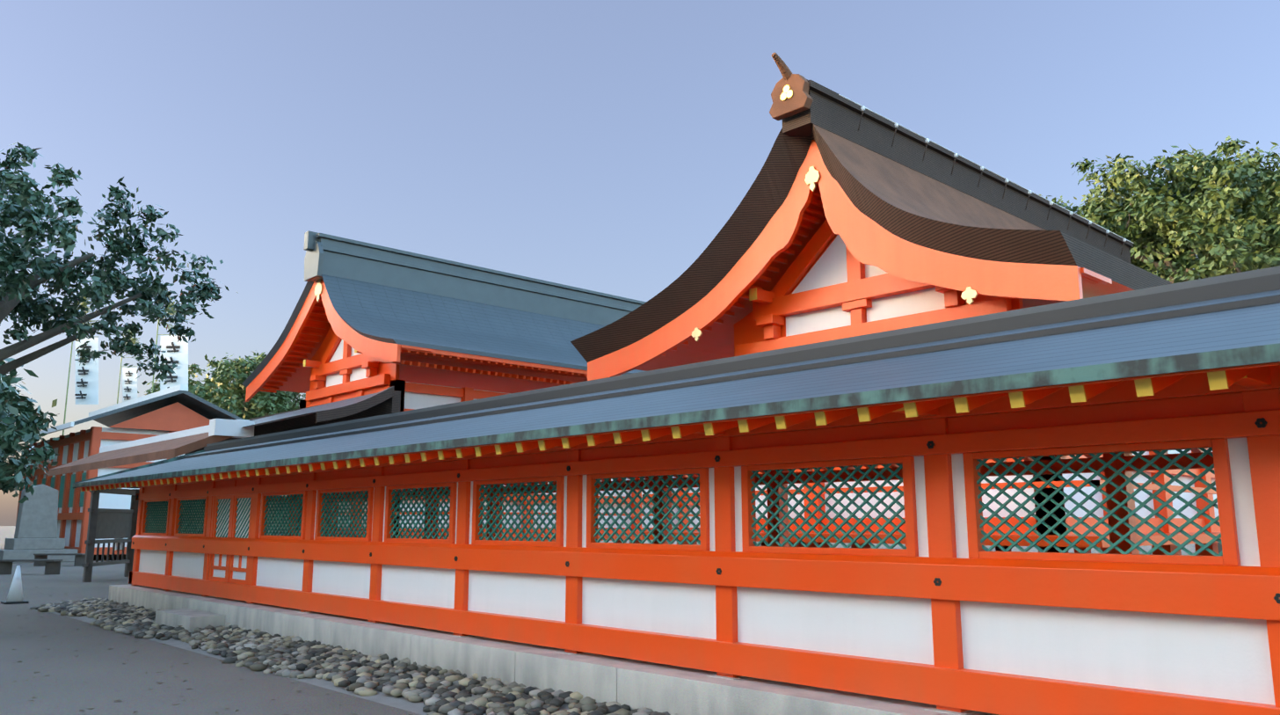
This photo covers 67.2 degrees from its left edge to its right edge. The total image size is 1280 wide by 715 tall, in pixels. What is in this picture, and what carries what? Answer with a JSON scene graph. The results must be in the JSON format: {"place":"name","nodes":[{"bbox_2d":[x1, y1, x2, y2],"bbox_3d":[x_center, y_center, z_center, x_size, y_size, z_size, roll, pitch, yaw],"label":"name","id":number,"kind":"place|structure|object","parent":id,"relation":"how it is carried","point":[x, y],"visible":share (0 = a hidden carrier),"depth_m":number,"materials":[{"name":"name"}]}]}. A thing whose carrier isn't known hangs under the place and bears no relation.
{"place":"outdoors","nodes":[
{"label":"outdoors","id":0,"kind":"place"},
{"bbox_2d":[0,373,59,502],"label":"tree leaves","id":1,"kind":"object","parent":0,"point":[29,423],"visible":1,"depth_m":13.65,"materials":[{"name":"green plant"}]},
{"bbox_2d":[0,141,237,385],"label":"tree","id":2,"kind":"object","parent":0,"point":[17,209],"depth_m":16.98,"materials":[{"name":"green plant"}]},
{"bbox_2d":[47,387,388,476],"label":"roof","id":3,"kind":"structure","parent":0,"point":[166,448],"depth_m":23.98,"materials":[{"name":"brown wood"}]},
{"bbox_2d":[99,418,254,452],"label":"plaster ridge","id":4,"kind":"structure","parent":3,"relation":"on","point":[235,428],"depth_m":22.79,"materials":[{"name":"white paint"}]},
{"bbox_2d":[184,385,400,454],"bbox_3d":[-10.379,1.796,25.111,1.900,0.910,13.160,9,-13,-42],"label":"roof edge","id":5,"kind":"object","parent":3,"relation":"attached to","point":[387,401],"visible":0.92,"depth_m":21.41,"materials":[{"name":"black wood"}]},
{"bbox_2d":[0,525,1195,714],"bbox_3d":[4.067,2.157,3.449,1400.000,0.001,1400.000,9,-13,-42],"label":"ground","id":6,"kind":"structure","parent":0,"point":[102,680],"depth_m":10.05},
{"bbox_2d":[0,382,13,457],"bbox_3d":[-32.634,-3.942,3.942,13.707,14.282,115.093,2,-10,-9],"label":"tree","id":7,"kind":"object","parent":6,"relation":"on","point":[3,386],"visible":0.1,"depth_m":57.02,"materials":[{"name":"green plant"}]},
{"bbox_2d":[0,599,29,603],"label":"cone base","id":8,"kind":"object","parent":6,"relation":"on","point":[13,602],"visible":0.96,"depth_m":18.75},
{"bbox_2d":[6,565,23,601],"bbox_3d":[-12.272,4.445,18.960,0.300,0.680,0.300,9,-13,-42],"label":"traffic cone","id":9,"kind":"object","parent":6,"relation":"on","point":[15,593],"visible":1,"depth_m":18.88,"materials":[{"name":"white plastic"}]},
{"bbox_2d":[0,357,57,427],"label":"tree","id":10,"kind":"object","parent":6,"relation":"on","point":[8,380],"visible":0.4,"depth_m":57.86,"materials":[{"name":"green plant"}]},
{"bbox_2d":[0,483,77,562],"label":"stone monument","id":11,"kind":"object","parent":6,"relation":"on","point":[36,528],"visible":0.83,"depth_m":39.31,"materials":[{"name":"grey stone"}]},
{"bbox_2d":[0,552,85,574],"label":"benches","id":12,"kind":"object","parent":6,"relation":"on","point":[52,566],"visible":0.88,"depth_m":29.65,"materials":[{"name":"grey stone"}]},
{"bbox_2d":[82,486,139,581],"bbox_3d":[-14.947,4.924,27.301,0.600,2.651,3.430,1,-10,-6],"label":"notice board","id":13,"kind":"object","parent":6,"relation":"on","point":[104,523],"visible":0.81,"depth_m":27.08,"materials":[{"name":"brown wood"}]},
{"bbox_2d":[113,538,123,550],"bbox_3d":[-15.050,5.335,27.772,0.020,0.420,0.600,1,-10,-6],"label":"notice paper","id":14,"kind":"object","parent":13,"relation":"attached to","point":[116,546],"visible":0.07,"depth_m":27.70,"materials":[{"name":"paper"}]},
{"bbox_2d":[15,426,209,554],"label":"gate","id":15,"kind":"structure","parent":6,"relation":"on","point":[95,435],"depth_m":41.81,"materials":[{"name":"wood"}]},
{"bbox_2d":[24,472,86,507],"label":"windows","id":16,"kind":"structure","parent":15,"relation":"attached to","point":[71,490],"depth_m":43.05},
{"bbox_2d":[72,390,243,431],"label":"gate roof","id":17,"kind":"structure","parent":15,"relation":"on","point":[200,406],"depth_m":44.36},
{"bbox_2d":[37,384,188,435],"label":"roof edge","id":18,"kind":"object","parent":17,"relation":"attached to","point":[69,425],"depth_m":44.88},
{"bbox_2d":[109,401,209,430],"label":"gable wall","id":19,"kind":"structure","parent":17,"relation":"attached to","point":[177,416],"depth_m":42.83,"materials":[{"name":"orange paint"}]},
{"bbox_2d":[62,316,185,435],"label":"banner poles","id":20,"kind":"object","parent":6,"relation":"on","point":[157,334],"visible":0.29,"depth_m":53.89,"materials":[{"name":"beige wood"}]},
{"bbox_2d":[75,335,188,404],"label":"banners","id":21,"kind":"object","parent":20,"relation":"attached to","point":[90,389],"visible":0.45,"depth_m":54.05,"materials":[{"name":"fabric"}]},
{"bbox_2d":[74,341,180,399],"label":"banner lettering","id":22,"kind":"object","parent":21,"relation":"attached to","point":[170,376],"visible":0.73,"depth_m":53.90},
{"bbox_2d":[77,290,188,360],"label":"bamboo banner tops","id":23,"kind":"object","parent":20,"relation":"attached to","point":[85,304],"visible":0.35,"depth_m":54.62,"materials":[{"name":"green plant"}]},
{"bbox_2d":[137,367,218,402],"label":"tree","id":24,"kind":"object","parent":6,"relation":"on","point":[155,388],"visible":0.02,"depth_m":74.71,"materials":[{"name":"green plant"}]},
{"bbox_2d":[188,350,296,419],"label":"tree","id":25,"kind":"object","parent":6,"relation":"on","point":[231,400],"depth_m":66.79,"materials":[{"name":"green plant"}]},
{"bbox_2d":[206,379,305,495],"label":"tree","id":26,"kind":"object","parent":6,"relation":"on","point":[291,407],"depth_m":73.63,"materials":[{"name":"green plant"}]},
{"bbox_2d":[0,586,590,714],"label":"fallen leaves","id":27,"kind":"object","parent":6,"relation":"on","point":[501,704],"visible":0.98,"depth_m":9.71,"materials":[{"name":"brown plant"}]},
{"bbox_2d":[50,610,570,714],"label":"stone curb","id":28,"kind":"structure","parent":6,"relation":"on","point":[402,701],"depth_m":8.98,"materials":[{"name":"stone"}]},
{"bbox_2d":[29,596,679,714],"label":"pebbles","id":29,"kind":"object","parent":28,"relation":"on","point":[442,694],"visible":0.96,"depth_m":9.70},
{"bbox_2d":[296,379,768,545],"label":"building","id":30,"kind":"structure","parent":6,"relation":"on","point":[464,393],"depth_m":25.19,"materials":[{"name":"white paint"}]},
{"bbox_2d":[305,326,399,400],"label":"gable wall","id":31,"kind":"structure","parent":30,"relation":"attached to","point":[378,374],"depth_m":25.63,"materials":[{"name":"wood"}]},
{"bbox_2d":[303,349,357,366],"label":"gable ornaments","id":32,"kind":"object","parent":31,"relation":"attached to","point":[304,360],"visible":0.68,"depth_m":26.29},
{"bbox_2d":[245,278,587,401],"bbox_3d":[-2.750,0.115,30.656,15.876,3.142,8.960,9,-13,-42],"label":"bargeboard","id":33,"kind":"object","parent":30,"relation":"attached to","point":[284,369],"depth_m":27.85,"materials":[{"name":"orange wood"}]},
{"bbox_2d":[314,279,322,301],"bbox_3d":[-8.462,-1.747,25.354,0.030,0.589,0.432,9,-13,-42],"label":"gable ornament","id":34,"kind":"object","parent":33,"relation":"attached to","point":[318,289],"visible":0.98,"depth_m":25.33,"materials":[{"name":"gold metal"}]},
{"bbox_2d":[251,274,644,381],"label":"roof","id":35,"kind":"structure","parent":30,"relation":"on","point":[384,311],"depth_m":26.65,"materials":[{"name":"metal"}]},
{"bbox_2d":[242,281,632,386],"bbox_3d":[-2.795,-0.155,30.660,16.000,2.831,8.890,9,-13,-42],"label":"roof edge","id":36,"kind":"object","parent":35,"relation":"attached to","point":[260,367],"visible":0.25,"depth_m":25.06,"materials":[{"name":"wood"}]},
{"bbox_2d":[303,230,646,326],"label":"roof ridge","id":37,"kind":"structure","parent":30,"relation":"on","point":[327,254],"depth_m":27.85,"materials":[{"name":"green metal"}]},
{"bbox_2d":[366,344,620,384],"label":"rafters","id":38,"kind":"object","parent":30,"relation":"attached to","point":[466,358],"visible":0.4,"depth_m":24.10,"materials":[{"name":"orange wood"}]},
{"bbox_2d":[108,584,998,714],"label":"stone base","id":39,"kind":"object","parent":6,"relation":"on","point":[634,684],"visible":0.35,"depth_m":8.38,"materials":[{"name":"stone"}]},
{"bbox_2d":[76,361,1279,714],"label":"wall","id":40,"kind":"structure","parent":39,"relation":"on","point":[1191,410],"depth_m":6.53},
{"bbox_2d":[80,370,1247,491],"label":"rafter end caps","id":41,"kind":"object","parent":40,"relation":"attached to","point":[1217,380],"visible":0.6,"depth_m":5.85,"materials":[{"name":"gold metal"}]},
{"bbox_2d":[80,265,1279,482],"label":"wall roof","id":42,"kind":"structure","parent":40,"relation":"attached to","point":[1232,311],"depth_m":7.27,"materials":[{"name":"grey metal"}]},
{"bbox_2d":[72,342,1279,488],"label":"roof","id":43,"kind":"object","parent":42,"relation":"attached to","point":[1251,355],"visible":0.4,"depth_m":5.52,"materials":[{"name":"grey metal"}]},
{"bbox_2d":[144,447,1222,555],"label":"lattice windows","id":44,"kind":"structure","parent":40,"relation":"in","point":[153,527],"depth_m":6.93,"materials":[{"name":"green wood"}]},
{"bbox_2d":[132,417,1279,603],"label":"bolt caps","id":45,"kind":"object","parent":40,"relation":"attached to","point":[931,446],"visible":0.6,"depth_m":6.08,"materials":[{"name":"metal"}]},
{"bbox_2d":[642,305,1221,555],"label":"honden","id":46,"kind":"structure","parent":6,"relation":"on","point":[1167,528],"depth_m":13.57,"materials":[{"name":"wood"}]},
{"bbox_2d":[620,123,1080,349],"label":"roof","id":47,"kind":"structure","parent":46,"relation":"attached to","point":[898,185],"depth_m":14.81,"materials":[{"name":"brown wood"}]},
{"bbox_2d":[587,139,1134,380],"bbox_3d":[6.233,-0.941,18.443,11.396,3.154,8.960,9,-13,-42],"label":"bargeboard","id":48,"kind":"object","parent":46,"relation":"attached to","point":[723,306],"depth_m":14.41,"materials":[{"name":"orange wood"}]},
{"bbox_2d":[691,166,978,341],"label":"gable ornaments","id":49,"kind":"object","parent":48,"relation":"attached to","point":[812,177],"visible":0.96,"depth_m":14.20},
{"bbox_2d":[570,123,1172,362],"bbox_3d":[6.085,-1.363,18.376,11.800,3.115,8.890,9,-13,-42],"label":"roof edge","id":50,"kind":"object","parent":46,"relation":"attached to","point":[704,273],"visible":0.54,"depth_m":14.32,"materials":[{"name":"brown wood"}]},
{"bbox_2d":[734,219,1023,356],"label":"gable wall","id":51,"kind":"structure","parent":46,"relation":"attached to","point":[760,327],"depth_m":14.74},
{"bbox_2d":[749,247,939,300],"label":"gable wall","id":52,"kind":"structure","parent":51,"relation":"attached to","point":[752,294],"depth_m":15.30,"materials":[{"name":"wood"}]},
{"bbox_2d":[1038,145,1214,279],"bbox_3d":[13.813,0.344,28.532,6.734,12.132,7.005,9,-13,-42],"label":"tree","id":53,"kind":"object","parent":6,"relation":"on","point":[1119,178],"depth_m":26.73,"materials":[{"name":"green plant"}]},
{"bbox_2d":[1079,140,1279,555],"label":"tree","id":54,"kind":"object","parent":6,"relation":"on","point":[1196,182],"depth_m":26.40,"materials":[{"name":"green plant"}]},
{"bbox_2d":[1126,135,1279,283],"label":"tree","id":55,"kind":"object","parent":6,"relation":"on","point":[1203,233],"depth_m":23.78,"materials":[{"name":"green plant"}]},
{"bbox_2d":[1202,185,1279,269],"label":"tree","id":56,"kind":"object","parent":6,"relation":"on","point":[1269,245],"visible":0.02,"depth_m":24.61,"materials":[{"name":"green plant"}]},
{"bbox_2d":[0,0,1279,525],"label":"sky","id":57,"kind":"structure","parent":0,"point":[602,146],"materials":[{"name":"blue"}]},
{"bbox_2d":[782,78,1133,263],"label":"roof ridge","id":58,"kind":"structure","parent":0,"point":[832,112],"depth_m":16.17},
{"bbox_2d":[769,52,813,120],"bbox_3d":[2.078,-3.957,13.929,0.467,0.830,0.702,9,-13,-42],"label":"ridge-end ornament","id":59,"kind":"object","parent":58,"relation":"attached to","point":[801,99],"visible":0.98,"depth_m":13.91,"materials":[{"name":"brown wood"}]},
{"bbox_2d":[780,85,793,100],"bbox_3d":[2.128,-3.843,13.957,0.021,0.208,0.226,9,-13,-42],"label":"crest emblem","id":60,"kind":"object","parent":59,"relation":"attached to","point":[788,92],"visible":0.98,"depth_m":13.94,"materials":[{"name":"metal"}]},
{"bbox_2d":[838,94,1134,243],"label":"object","id":61,"kind":"object","parent":58,"relation":"on","point":[927,140],"visible":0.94,"depth_m":16.71,"materials":[{"name":"grey metal"}]}
]}

